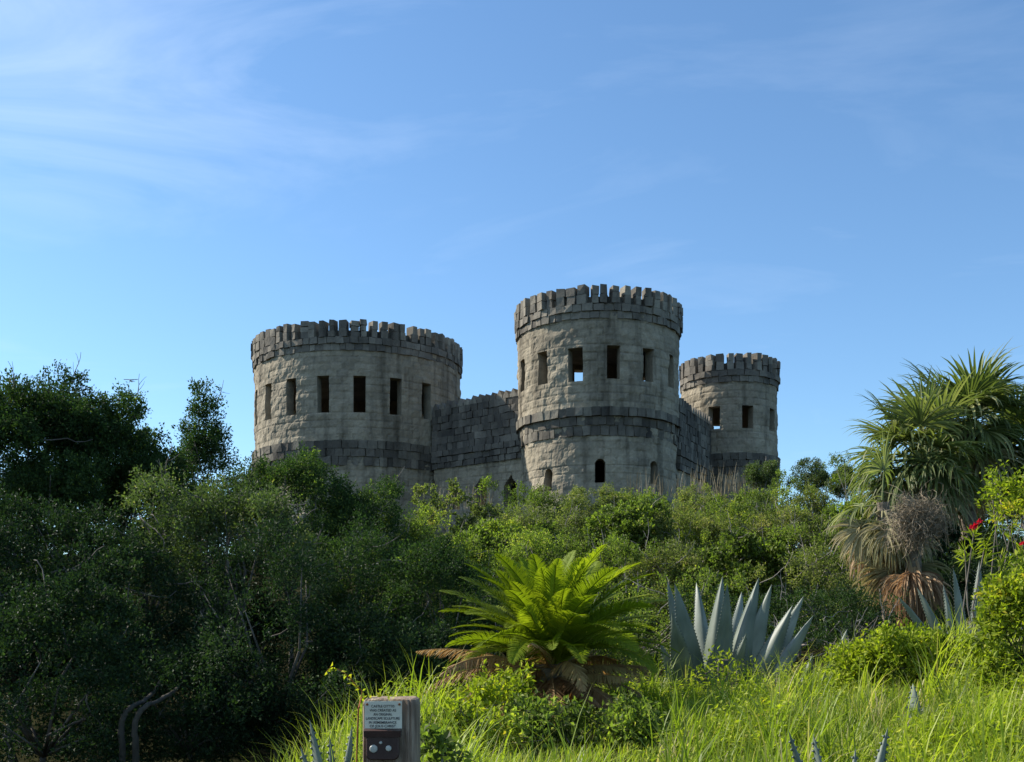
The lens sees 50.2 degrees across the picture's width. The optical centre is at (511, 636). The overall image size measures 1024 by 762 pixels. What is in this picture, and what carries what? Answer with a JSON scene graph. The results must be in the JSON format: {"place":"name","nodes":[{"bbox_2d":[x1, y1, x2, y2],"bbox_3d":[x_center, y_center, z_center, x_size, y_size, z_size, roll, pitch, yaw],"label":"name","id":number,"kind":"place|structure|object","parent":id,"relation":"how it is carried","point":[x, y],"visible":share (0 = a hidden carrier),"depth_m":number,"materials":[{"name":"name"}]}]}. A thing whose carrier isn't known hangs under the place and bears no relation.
{"place":"outdoors","nodes":[
{"label":"outdoors","id":0,"kind":"place"},
{"bbox_2d":[443,568,548,682],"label":"hedge bush","id":1,"kind":"object","parent":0,"point":[488,630],"visible":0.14,"depth_m":16.96,"materials":[{"name":"green plant"}]},
{"bbox_2d":[0,555,1023,761],"bbox_3d":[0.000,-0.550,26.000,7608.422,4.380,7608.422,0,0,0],"label":"ground","id":2,"kind":"structure","parent":0,"point":[257,756],"depth_m":16.29,"materials":[{"name":"soil"}]},
{"bbox_2d":[0,354,148,731],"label":"oak tree","id":3,"kind":"object","parent":2,"relation":"on","point":[24,427],"visible":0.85,"depth_m":16.38,"materials":[{"name":"green plant"}]},
{"bbox_2d":[0,482,150,761],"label":"oak tree","id":4,"kind":"object","parent":2,"relation":"on","point":[8,530],"visible":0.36,"depth_m":12.72,"materials":[{"name":"green plant"}]},
{"bbox_2d":[0,459,152,633],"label":"oak tree","id":5,"kind":"object","parent":2,"relation":"on","point":[77,554],"visible":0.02,"depth_m":18.80,"materials":[{"name":"green plant"}]},
{"bbox_2d":[0,560,155,761],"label":"shrub","id":6,"kind":"object","parent":2,"relation":"on","point":[57,604],"visible":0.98,"depth_m":10.26,"materials":[{"name":"green plant"}]},
{"bbox_2d":[1,376,193,574],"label":"oak tree","id":7,"kind":"object","parent":2,"relation":"on","point":[134,440],"visible":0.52,"depth_m":17.23,"materials":[{"name":"green plant"}]},
{"bbox_2d":[0,493,217,761],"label":"oak tree","id":8,"kind":"object","parent":2,"relation":"on","point":[157,573],"visible":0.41,"depth_m":13.39,"materials":[{"name":"green plant"}]},
{"bbox_2d":[117,676,164,761],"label":"curved trunk","id":9,"kind":"object","parent":2,"relation":"on","point":[121,732],"visible":0.88,"depth_m":10.19,"materials":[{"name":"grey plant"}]},
{"bbox_2d":[79,427,211,713],"bbox_3d":[-6.252,-1.044,18.470,2.225,5.019,1.960,0,0,0],"label":"oak tree","id":10,"kind":"object","parent":2,"relation":"on","point":[190,474],"visible":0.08,"depth_m":18.11,"materials":[{"name":"green plant"}]},
{"bbox_2d":[131,676,188,761],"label":"curved trunk","id":11,"kind":"object","parent":2,"relation":"on","point":[135,737],"visible":0.88,"depth_m":10.19,"materials":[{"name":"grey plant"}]},
{"bbox_2d":[41,628,312,761],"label":"shrub","id":12,"kind":"object","parent":2,"relation":"on","point":[165,666],"visible":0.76,"depth_m":11.77,"materials":[{"name":"green plant"}]},
{"bbox_2d":[140,475,268,620],"bbox_3d":[-5.494,-0.783,19.376,2.575,4.094,2.434,0,0,0],"label":"shrub","id":13,"kind":"object","parent":2,"relation":"on","point":[210,486],"visible":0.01,"depth_m":19.16,"materials":[{"name":"green plant"}]},
{"bbox_2d":[171,376,244,629],"bbox_3d":[-5.415,-1.594,19.167,1.324,5.877,1.484,0,0,20],"label":"young tree","id":14,"kind":"object","parent":2,"relation":"on","point":[213,435],"visible":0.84,"depth_m":18.86,"materials":[{"name":"green plant"}]},
{"bbox_2d":[108,443,339,752],"bbox_3d":[-3.926,-0.442,14.911,3.192,4.417,2.571,0,0,-12],"label":"oak tree","id":15,"kind":"object","parent":2,"relation":"on","point":[202,517],"visible":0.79,"depth_m":14.49,"materials":[{"name":"green plant"}]},
{"bbox_2d":[156,544,321,701],"bbox_3d":[-4.189,0.121,16.492,2.688,3.102,2.307,0,0,0],"label":"shrub","id":16,"kind":"object","parent":2,"relation":"on","point":[256,618],"visible":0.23,"depth_m":15.98,"materials":[{"name":"green plant"}]},
{"bbox_2d":[139,515,400,761],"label":"shrub","id":17,"kind":"object","parent":2,"relation":"on","point":[217,621],"visible":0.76,"depth_m":12.75,"materials":[{"name":"green plant"}]},
{"bbox_2d":[227,440,364,668],"bbox_3d":[-4.334,-1.414,21.034,3.082,4.739,2.376,0,0,0],"label":"oak tree","id":18,"kind":"object","parent":2,"relation":"on","point":[309,482],"visible":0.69,"depth_m":20.51,"materials":[{"name":"green plant"}]},
{"bbox_2d":[300,722,353,761],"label":"agave","id":19,"kind":"object","parent":2,"relation":"on","point":[315,747],"visible":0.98,"depth_m":6.08,"materials":[{"name":"green plant"}]},
{"bbox_2d":[291,466,423,664],"bbox_3d":[-2.945,-1.203,21.023,2.600,4.302,2.676,0,0,0],"label":"oak tree","id":20,"kind":"object","parent":2,"relation":"on","point":[365,501],"visible":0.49,"depth_m":20.61,"materials":[{"name":"green plant"}]},
{"bbox_2d":[325,662,396,761],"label":"vine shoot","id":21,"kind":"object","parent":2,"relation":"on","point":[353,683],"visible":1,"depth_m":4.61,"materials":[{"name":"green plant"}]},
{"bbox_2d":[266,509,499,687],"bbox_3d":[-1.962,-0.160,16.941,3.684,3.592,2.799,0,0,0],"label":"shrub","id":22,"kind":"object","parent":2,"relation":"on","point":[377,546],"visible":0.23,"depth_m":16.59,"materials":[{"name":"green plant"}]},
{"bbox_2d":[297,601,478,733],"bbox_3d":[-1.648,0.626,13.580,2.126,2.190,1.992,0,0,19],"label":"shrub","id":23,"kind":"object","parent":2,"relation":"on","point":[428,638],"visible":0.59,"depth_m":13.27,"materials":[{"name":"green plant"}]},
{"bbox_2d":[363,696,419,761],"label":"sign post","id":24,"kind":"object","parent":2,"relation":"on","point":[391,729],"visible":1,"depth_m":4.50,"materials":[{"name":"brown wood"}]},
{"bbox_2d":[339,500,473,624],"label":"oak tree","id":25,"kind":"object","parent":2,"relation":"on","point":[426,512],"visible":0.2,"depth_m":21.37,"materials":[{"name":"green plant"}]},
{"bbox_2d":[364,521,506,670],"bbox_3d":[-1.029,-0.198,16.075,2.283,2.967,1.956,0,0,-8],"label":"shrub","id":26,"kind":"object","parent":2,"relation":"on","point":[456,566],"visible":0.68,"depth_m":15.68,"materials":[{"name":"green plant"}]},
{"bbox_2d":[420,723,475,761],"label":"leafy weed","id":27,"kind":"object","parent":2,"relation":"on","point":[441,742],"visible":0.93,"depth_m":5.19,"materials":[{"name":"green plant"}]},
{"bbox_2d":[397,475,511,544],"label":"hedge bush","id":28,"kind":"object","parent":2,"relation":"on","point":[476,509],"visible":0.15,"depth_m":29.38,"materials":[{"name":"green plant"}]},
{"bbox_2d":[420,689,518,752],"bbox_3d":[-0.396,0.738,8.668,0.952,0.665,0.885,0,0,42],"label":"vine mound","id":29,"kind":"object","parent":2,"relation":"on","point":[471,714],"visible":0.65,"depth_m":8.52,"materials":[{"name":"green plant"}]},
{"bbox_2d":[425,519,554,653],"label":"hedge bush","id":30,"kind":"object","parent":2,"relation":"on","point":[471,548],"visible":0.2,"depth_m":20.69,"materials":[{"name":"green plant"}]},
{"bbox_2d":[452,657,543,723],"bbox_3d":[-0.119,0.608,9.487,0.873,0.853,0.747,0,0,-32],"label":"vine mound","id":31,"kind":"object","parent":2,"relation":"on","point":[487,687],"visible":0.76,"depth_m":9.38,"materials":[{"name":"green plant"}]},
{"bbox_2d":[450,510,564,604],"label":"hedge bush","id":32,"kind":"object","parent":2,"relation":"on","point":[486,531],"visible":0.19,"depth_m":24.53,"materials":[{"name":"green plant"}]},
{"bbox_2d":[251,284,780,554],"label":"castle","id":33,"kind":"structure","parent":2,"relation":"on","point":[362,405],"depth_m":55.36,"materials":[{"name":"beige stone"}]},
{"bbox_2d":[473,473,578,546],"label":"hedge bush","id":34,"kind":"object","parent":2,"relation":"on","point":[540,500],"visible":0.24,"depth_m":30.43,"materials":[{"name":"green plant"}]},
{"bbox_2d":[488,689,593,749],"bbox_3d":[0.226,0.750,9.018,0.915,0.638,0.954,0,0,0],"label":"vine mound","id":35,"kind":"object","parent":2,"relation":"on","point":[520,722],"visible":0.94,"depth_m":8.87,"materials":[{"name":"green plant"}]},
{"bbox_2d":[474,499,607,572],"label":"hedge bush","id":36,"kind":"object","parent":2,"relation":"on","point":[531,515],"visible":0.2,"depth_m":25.76,"materials":[{"name":"green plant"}]},
{"bbox_2d":[416,544,679,731],"bbox_3d":[0.365,0.199,10.569,2.577,2.120,2.488,0,0,0],"label":"sago palm","id":37,"kind":"object","parent":2,"relation":"on","point":[552,617],"visible":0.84,"depth_m":10.20,"materials":[{"name":"green plant"}]},
{"bbox_2d":[464,592,655,674],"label":"hedge bush","id":38,"kind":"object","parent":2,"relation":"on","point":[638,636],"visible":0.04,"depth_m":17.48,"materials":[{"name":"green plant"}]},
{"bbox_2d":[480,526,642,607],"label":"hedge bush","id":39,"kind":"object","parent":2,"relation":"on","point":[530,537],"visible":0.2,"depth_m":20.94,"materials":[{"name":"green plant"}]},
{"bbox_2d":[530,479,633,554],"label":"hedge bush","id":40,"kind":"object","parent":2,"relation":"on","point":[581,499],"visible":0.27,"depth_m":31.35,"materials":[{"name":"green plant"}]},
{"bbox_2d":[508,522,680,655],"bbox_3d":[1.681,-0.823,20.871,2.712,2.810,2.707,0,0,36],"label":"hedge bush","id":41,"kind":"object","parent":2,"relation":"on","point":[634,554],"visible":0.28,"depth_m":20.74,"materials":[{"name":"green plant"}]},
{"bbox_2d":[438,462,763,509],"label":"dry grass","id":42,"kind":"structure","parent":2,"relation":"on","point":[738,486],"depth_m":33.29,"materials":[{"name":"plant"}]},
{"bbox_2d":[553,685,675,750],"bbox_3d":[0.887,0.733,8.983,1.014,0.675,0.806,0,0,39],"label":"vine mound","id":43,"kind":"object","parent":2,"relation":"on","point":[624,721],"visible":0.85,"depth_m":8.82,"materials":[{"name":"green plant"}]},
{"bbox_2d":[569,497,674,605],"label":"hedge bush","id":44,"kind":"object","parent":2,"relation":"on","point":[630,519],"visible":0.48,"depth_m":25.33,"materials":[{"name":"green plant"}]},
{"bbox_2d":[248,598,1023,761],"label":"grass","id":45,"kind":"structure","parent":2,"relation":"on","point":[865,722],"depth_m":8.14,"materials":[{"name":"green plant"}]},
{"bbox_2d":[592,486,697,550],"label":"hedge bush","id":46,"kind":"object","parent":2,"relation":"on","point":[635,498],"visible":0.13,"depth_m":31.55,"materials":[{"name":"green plant"}]},
{"bbox_2d":[600,531,721,641],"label":"hedge bush","id":47,"kind":"object","parent":2,"relation":"on","point":[638,571],"visible":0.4,"depth_m":20.59,"materials":[{"name":"green plant"}]},
{"bbox_2d":[589,563,750,671],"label":"hedge bush","id":48,"kind":"object","parent":2,"relation":"on","point":[620,658],"visible":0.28,"depth_m":16.68,"materials":[{"name":"green plant"}]},
{"bbox_2d":[635,504,728,591],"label":"hedge bush","id":49,"kind":"object","parent":2,"relation":"on","point":[703,522],"visible":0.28,"depth_m":25.71,"materials":[{"name":"green plant"}]},
{"bbox_2d":[664,479,747,547],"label":"hedge bush","id":50,"kind":"object","parent":2,"relation":"on","point":[699,502],"visible":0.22,"depth_m":31.34,"materials":[{"name":"green plant"}]},
{"bbox_2d":[661,576,775,663],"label":"hedge bush","id":51,"kind":"object","parent":2,"relation":"on","point":[705,598],"visible":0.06,"depth_m":16.37,"materials":[{"name":"green plant"}]},
{"bbox_2d":[687,645,760,701],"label":"leafy weed","id":52,"kind":"object","parent":2,"relation":"on","point":[738,663],"visible":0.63,"depth_m":11.11,"materials":[{"name":"green plant"}]},
{"bbox_2d":[646,623,812,666],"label":"hedge bush","id":53,"kind":"object","parent":2,"relation":"on","point":[656,657],"visible":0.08,"depth_m":15.91,"materials":[{"name":"green plant"}]},
{"bbox_2d":[660,576,813,696],"bbox_3d":[2.558,0.080,12.700,1.736,1.583,1.200,0,0,0],"label":"agave","id":54,"kind":"object","parent":2,"relation":"on","point":[740,628],"visible":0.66,"depth_m":12.48,"materials":[{"name":"green plant"}]},
{"bbox_2d":[667,519,814,642],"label":"hedge bush","id":55,"kind":"object","parent":2,"relation":"on","point":[743,552],"visible":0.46,"depth_m":20.50,"materials":[{"name":"green plant"}]},
{"bbox_2d":[674,492,813,578],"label":"hedge bush","id":56,"kind":"object","parent":2,"relation":"on","point":[717,506],"visible":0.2,"depth_m":25.60,"materials":[{"name":"green plant"}]},
{"bbox_2d":[740,459,782,505],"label":"bush","id":57,"kind":"object","parent":2,"relation":"on","point":[755,475],"visible":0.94,"depth_m":32.86,"materials":[{"name":"green plant"}]},
{"bbox_2d":[717,468,821,536],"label":"hedge bush","id":58,"kind":"object","parent":2,"relation":"on","point":[758,498],"visible":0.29,"depth_m":31.41,"materials":[{"name":"green plant"}]},
{"bbox_2d":[718,502,846,594],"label":"hedge bush","id":59,"kind":"object","parent":2,"relation":"on","point":[759,526],"visible":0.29,"depth_m":25.05,"materials":[{"name":"green plant"}]},
{"bbox_2d":[729,508,861,649],"bbox_3d":[5.601,-1.063,21.180,2.947,3.053,2.414,0,0,0],"label":"hedge bush","id":60,"kind":"object","parent":2,"relation":"on","point":[795,530],"visible":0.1,"depth_m":20.94,"materials":[{"name":"green plant"}]},
{"bbox_2d":[732,569,865,649],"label":"hedge bush","id":61,"kind":"object","parent":2,"relation":"on","point":[798,597],"visible":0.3,"depth_m":16.63,"materials":[{"name":"green plant"}]},
{"bbox_2d":[765,614,839,662],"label":"hedge bush","id":62,"kind":"object","parent":2,"relation":"on","point":[809,640],"visible":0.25,"depth_m":15.52,"materials":[{"name":"green plant"}]},
{"bbox_2d":[769,481,843,546],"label":"hedge bush","id":63,"kind":"object","parent":2,"relation":"on","point":[815,501],"visible":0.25,"depth_m":30.66,"materials":[{"name":"green plant"}]},
{"bbox_2d":[735,534,880,649],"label":"hedge bush","id":64,"kind":"object","parent":2,"relation":"on","point":[814,567],"visible":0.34,"depth_m":19.39,"materials":[{"name":"green plant"}]},
{"bbox_2d":[786,456,831,494],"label":"bush","id":65,"kind":"object","parent":2,"relation":"on","point":[818,475],"visible":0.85,"depth_m":32.96,"materials":[{"name":"green plant"}]},
{"bbox_2d":[795,630,847,688],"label":"agave","id":66,"kind":"object","parent":2,"relation":"on","point":[812,657],"visible":0.21,"depth_m":11.97,"materials":[{"name":"green plant"}]},
{"bbox_2d":[776,480,876,606],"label":"hedge bush","id":67,"kind":"object","parent":2,"relation":"on","point":[829,511],"visible":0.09,"depth_m":24.78,"materials":[{"name":"green plant"}]},
{"bbox_2d":[788,728,889,761],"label":"agave","id":68,"kind":"object","parent":2,"relation":"on","point":[879,757],"visible":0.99,"depth_m":5.59,"materials":[{"name":"green plant"}]},
{"bbox_2d":[804,451,876,546],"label":"hedge bush","id":69,"kind":"object","parent":2,"relation":"on","point":[835,477],"visible":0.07,"depth_m":30.17,"materials":[{"name":"green plant"}]},
{"bbox_2d":[823,463,857,510],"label":"bush","id":70,"kind":"object","parent":2,"relation":"on","point":[837,489],"visible":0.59,"depth_m":31.86,"materials":[{"name":"green plant"}]},
{"bbox_2d":[812,607,878,646],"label":"hedge bush","id":71,"kind":"object","parent":2,"relation":"on","point":[847,626],"visible":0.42,"depth_m":15.45,"materials":[{"name":"green plant"}]},
{"bbox_2d":[822,630,917,693],"bbox_3d":[3.480,0.364,10.613,1.016,0.873,0.819,0,0,0],"label":"vine mound","id":72,"kind":"object","parent":2,"relation":"on","point":[853,652],"visible":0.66,"depth_m":10.51,"materials":[{"name":"green plant"}]},
{"bbox_2d":[787,575,955,649],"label":"hedge bush","id":73,"kind":"object","parent":2,"relation":"on","point":[871,615],"visible":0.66,"depth_m":16.35,"materials":[{"name":"green plant"}]},
{"bbox_2d":[820,427,941,628],"bbox_3d":[5.970,-1.546,17.820,1.944,3.890,1.533,0,0,31],"label":"fan palm","id":74,"kind":"object","parent":2,"relation":"on","point":[862,544],"visible":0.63,"depth_m":17.58,"materials":[{"name":"green plant"}]},
{"bbox_2d":[873,479,959,564],"bbox_3d":[6.225,-1.762,16.779,1.347,1.288,1.292,0,0,0],"label":"vine tangle","id":75,"kind":"object","parent":74,"relation":"hanging from","point":[917,515],"visible":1,"depth_m":16.65,"materials":[{"name":"grey plant"}]},
{"bbox_2d":[851,538,958,630],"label":"fan palm","id":76,"kind":"object","parent":2,"relation":"on","point":[926,579],"visible":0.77,"depth_m":17.11,"materials":[{"name":"brown plant"}]},
{"bbox_2d":[839,572,973,638],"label":"hedge bush","id":77,"kind":"object","parent":2,"relation":"on","point":[881,613],"visible":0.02,"depth_m":18.69,"materials":[{"name":"green plant"}]},
{"bbox_2d":[898,684,925,733],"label":"agave","id":78,"kind":"object","parent":2,"relation":"on","point":[914,692],"visible":0.27,"depth_m":8.57,"materials":[{"name":"green plant"}]},
{"bbox_2d":[850,618,981,688],"bbox_3d":[4.006,0.254,10.564,1.383,0.896,1.330,0,0,20],"label":"vine mound","id":79,"kind":"object","parent":2,"relation":"on","point":[887,639],"visible":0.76,"depth_m":10.27,"materials":[{"name":"green plant"}]},
{"bbox_2d":[829,365,1006,554],"bbox_3d":[7.331,-2.200,19.531,2.866,5.363,2.897,0,0,-17],"label":"fan palm","id":80,"kind":"object","parent":2,"relation":"on","point":[957,477],"visible":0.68,"depth_m":19.06,"materials":[{"name":"green plant"}]},
{"bbox_2d":[854,518,1012,631],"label":"hedge bush","id":81,"kind":"object","parent":2,"relation":"on","point":[954,536],"visible":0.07,"depth_m":19.09,"materials":[{"name":"green plant"}]},
{"bbox_2d":[898,561,988,657],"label":"agave","id":82,"kind":"object","parent":2,"relation":"on","point":[913,616],"visible":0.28,"depth_m":13.20,"materials":[{"name":"green plant"}]},
{"bbox_2d":[883,338,1023,579],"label":"fan palm","id":83,"kind":"object","parent":2,"relation":"on","point":[999,390],"visible":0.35,"depth_m":19.79,"materials":[{"name":"green plant"}]},
{"bbox_2d":[921,634,1023,700],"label":"vine mound","id":84,"kind":"object","parent":2,"relation":"on","point":[996,662],"visible":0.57,"depth_m":9.62,"materials":[{"name":"green plant"}]},
{"bbox_2d":[935,528,1023,640],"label":"hedge bush","id":85,"kind":"object","parent":2,"relation":"on","point":[972,572],"visible":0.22,"depth_m":17.87,"materials":[{"name":"green plant"}]},
{"bbox_2d":[940,504,1023,568],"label":"hedge bush","id":86,"kind":"object","parent":2,"relation":"on","point":[982,527],"visible":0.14,"depth_m":21.77,"materials":[{"name":"green plant"}]},
{"bbox_2d":[949,504,1023,564],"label":"hedge bush","id":87,"kind":"object","parent":2,"relation":"on","point":[1022,533],"visible":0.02,"depth_m":28.13,"materials":[{"name":"green plant"}]},
{"bbox_2d":[953,501,1023,638],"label":"oleander","id":88,"kind":"object","parent":2,"relation":"on","point":[960,551],"visible":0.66,"depth_m":12.15,"materials":[{"name":"green plant"}]},
{"bbox_2d":[970,550,1023,663],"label":"vine mound","id":89,"kind":"object","parent":2,"relation":"on","point":[1003,605],"visible":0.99,"depth_m":9.48,"materials":[{"name":"green plant"}]},
{"bbox_2d":[973,378,1023,529],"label":"fan palm","id":90,"kind":"object","parent":2,"relation":"on","point":[1013,415],"visible":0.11,"depth_m":21.05,"materials":[{"name":"green plant"}]},
{"bbox_2d":[974,459,1023,638],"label":"vine mound","id":91,"kind":"object","parent":2,"relation":"on","point":[1012,506],"visible":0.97,"depth_m":11.95,"materials":[{"name":"green plant"}]},
{"bbox_2d":[0,0,1023,555],"label":"sky","id":92,"kind":"structure","parent":0,"point":[832,191],"materials":[{"name":"blue"}]}
]}

